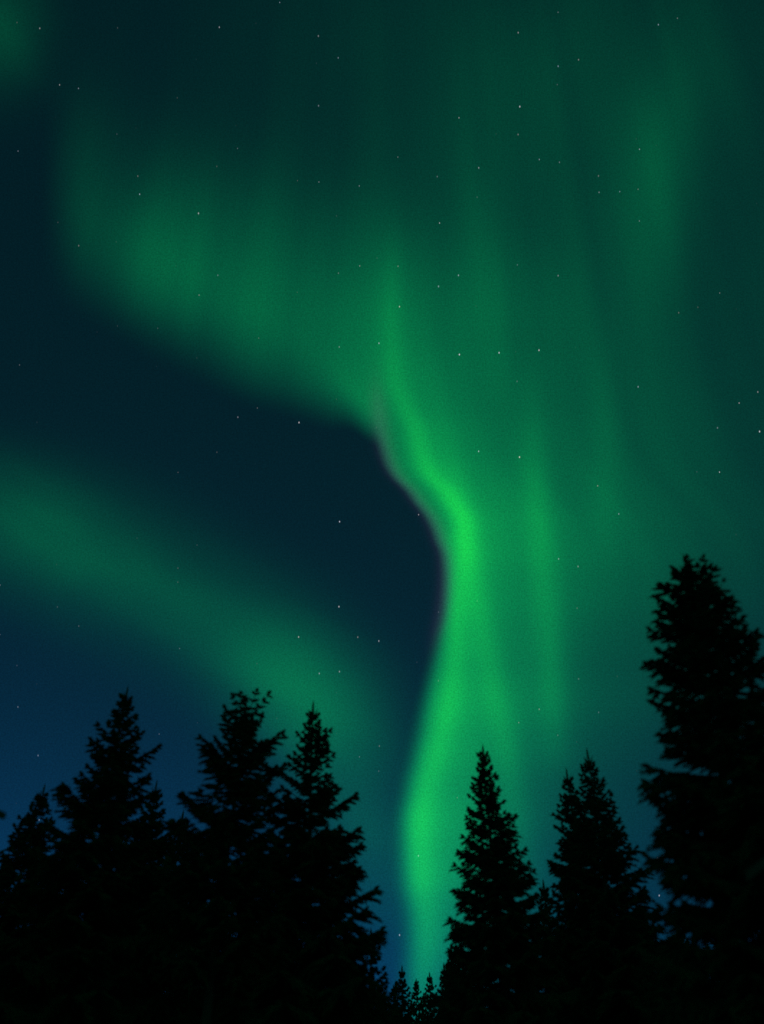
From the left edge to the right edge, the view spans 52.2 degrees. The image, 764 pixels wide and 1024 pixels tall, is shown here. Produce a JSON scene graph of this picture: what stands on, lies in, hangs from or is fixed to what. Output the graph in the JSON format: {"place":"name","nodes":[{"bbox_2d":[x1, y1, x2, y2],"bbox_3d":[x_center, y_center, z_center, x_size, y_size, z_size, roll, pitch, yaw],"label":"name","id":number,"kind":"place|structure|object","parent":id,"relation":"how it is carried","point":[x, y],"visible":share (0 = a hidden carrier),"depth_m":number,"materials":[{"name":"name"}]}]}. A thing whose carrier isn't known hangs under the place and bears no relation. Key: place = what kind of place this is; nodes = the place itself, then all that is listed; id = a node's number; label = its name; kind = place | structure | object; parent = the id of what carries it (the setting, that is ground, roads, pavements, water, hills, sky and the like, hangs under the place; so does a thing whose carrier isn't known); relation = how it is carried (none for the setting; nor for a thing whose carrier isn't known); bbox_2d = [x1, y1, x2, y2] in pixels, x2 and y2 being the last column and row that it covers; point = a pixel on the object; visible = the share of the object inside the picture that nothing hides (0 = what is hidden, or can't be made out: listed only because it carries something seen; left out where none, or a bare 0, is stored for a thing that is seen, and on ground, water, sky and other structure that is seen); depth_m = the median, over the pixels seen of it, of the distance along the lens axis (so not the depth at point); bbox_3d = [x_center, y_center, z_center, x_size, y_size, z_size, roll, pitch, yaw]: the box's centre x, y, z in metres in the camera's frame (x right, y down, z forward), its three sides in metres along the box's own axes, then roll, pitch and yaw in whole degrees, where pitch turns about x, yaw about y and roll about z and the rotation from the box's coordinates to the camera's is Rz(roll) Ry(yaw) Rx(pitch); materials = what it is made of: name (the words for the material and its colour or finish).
{"place":"outdoors","nodes":[
{"label":"outdoors","id":0,"kind":"place"},
{"bbox_2d":[0,0,763,1019],"label":"sky","id":1,"kind":"structure","parent":0,"point":[380,364],"materials":[{"name":"green"}]},
{"bbox_3d":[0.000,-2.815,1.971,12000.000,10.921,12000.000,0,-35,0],"label":"ground","id":2,"kind":"structure","parent":0,"visible":0},
{"bbox_2d":[0,810,5,819],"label":"spruce","id":3,"kind":"object","parent":2,"relation":"on","point":[2,815],"visible":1,"depth_m":13.92,"materials":[{"name":"plant"}]},
{"bbox_2d":[0,782,58,1003],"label":"spruce","id":4,"kind":"object","parent":2,"relation":"on","point":[26,842],"visible":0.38,"depth_m":26.05,"materials":[{"name":"black plant"}]},
{"bbox_2d":[0,687,193,1023],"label":"spruce","id":5,"kind":"object","parent":2,"relation":"on","point":[61,962],"visible":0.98,"depth_m":19.69,"materials":[{"name":"black plant"}]},
{"bbox_2d":[58,781,191,1023],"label":"spruce","id":6,"kind":"object","parent":2,"relation":"on","point":[153,816],"visible":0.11,"depth_m":29.55,"materials":[{"name":"black plant"}]},
{"bbox_2d":[125,809,217,1017],"bbox_3d":[-9.647,18.808,34.166,6.245,11.222,6.063,27,-43,-33],"label":"spruce","id":7,"kind":"object","parent":2,"relation":"on","point":[184,992],"visible":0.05,"depth_m":32.77,"materials":[{"name":"black plant"}]},
{"bbox_2d":[135,688,303,1023],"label":"spruce","id":8,"kind":"object","parent":2,"relation":"on","point":[240,882],"visible":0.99,"depth_m":19.32,"materials":[{"name":"black plant"}]},
{"bbox_2d":[177,700,405,1023],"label":"spruce","id":9,"kind":"object","parent":2,"relation":"on","point":[326,980],"visible":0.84,"depth_m":20.44,"materials":[{"name":"black plant"}]},
{"bbox_2d":[360,929,403,1023],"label":"spruce","id":10,"kind":"object","parent":2,"relation":"on","point":[372,970],"visible":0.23,"depth_m":29.10,"materials":[{"name":"black plant"}]},
{"bbox_2d":[391,981,404,1023],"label":"spruce","id":11,"kind":"object","parent":2,"relation":"on","point":[394,986],"visible":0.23,"depth_m":54.00,"materials":[{"name":"black plant"}]},
{"bbox_2d":[391,966,418,1023],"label":"spruce","id":12,"kind":"object","parent":2,"relation":"on","point":[409,1012],"visible":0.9,"depth_m":50.76,"materials":[{"name":"black plant"}]},
{"bbox_2d":[408,979,425,1023],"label":"spruce","id":13,"kind":"object","parent":2,"relation":"on","point":[417,1003],"visible":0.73,"depth_m":63.50,"materials":[{"name":"black plant"}]},
{"bbox_2d":[420,993,429,1023],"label":"spruce","id":14,"kind":"object","parent":2,"relation":"on","point":[428,1022],"visible":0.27,"depth_m":75.94,"materials":[{"name":"black plant"}]},
{"bbox_2d":[417,971,438,1023],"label":"spruce","id":15,"kind":"object","parent":2,"relation":"on","point":[429,1014],"visible":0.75,"depth_m":55.90,"materials":[{"name":"black plant"}]},
{"bbox_2d":[429,963,446,1023],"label":"spruce","id":16,"kind":"object","parent":2,"relation":"on","point":[442,972],"visible":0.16,"depth_m":49.59,"materials":[{"name":"black plant"}]},
{"bbox_2d":[435,950,456,1023],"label":"spruce","id":17,"kind":"object","parent":2,"relation":"on","point":[442,988],"visible":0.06,"depth_m":44.53,"materials":[{"name":"black plant"}]},
{"bbox_2d":[437,940,472,1023],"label":"spruce","id":18,"kind":"object","parent":2,"relation":"on","point":[447,964],"visible":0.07,"depth_m":34.27,"materials":[{"name":"black plant"}]},
{"bbox_2d":[420,743,591,1023],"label":"spruce","id":19,"kind":"object","parent":2,"relation":"on","point":[504,938],"visible":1,"depth_m":22.30,"materials":[{"name":"black plant"}]},
{"bbox_2d":[530,880,563,992],"bbox_3d":[7.223,19.424,32.056,3.994,8.043,4.262,14,-37,-19],"label":"spruce","id":20,"kind":"object","parent":2,"relation":"on","point":[544,893],"visible":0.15,"depth_m":33.53,"materials":[{"name":"black plant"}]},
{"bbox_2d":[541,768,654,1020],"bbox_3d":[7.296,14.210,27.047,5.132,10.674,4.936,0,-35,0],"label":"spruce","id":21,"kind":"object","parent":2,"relation":"on","point":[568,818],"visible":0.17,"depth_m":28.02,"materials":[{"name":"black plant"}]},
{"bbox_2d":[543,747,682,1023],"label":"spruce","id":22,"kind":"object","parent":2,"relation":"on","point":[617,991],"visible":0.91,"depth_m":23.68,"materials":[{"name":"black plant"}]},
{"bbox_2d":[635,553,763,1023],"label":"spruce","id":23,"kind":"object","parent":2,"relation":"on","point":[719,857],"visible":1,"depth_m":14.65,"materials":[{"name":"black plant"}]},
{"bbox_2d":[745,857,763,882],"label":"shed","id":24,"kind":"structure","parent":2,"relation":"on","point":[754,873],"depth_m":10.12,"materials":[{"name":"fabric"}]}
]}

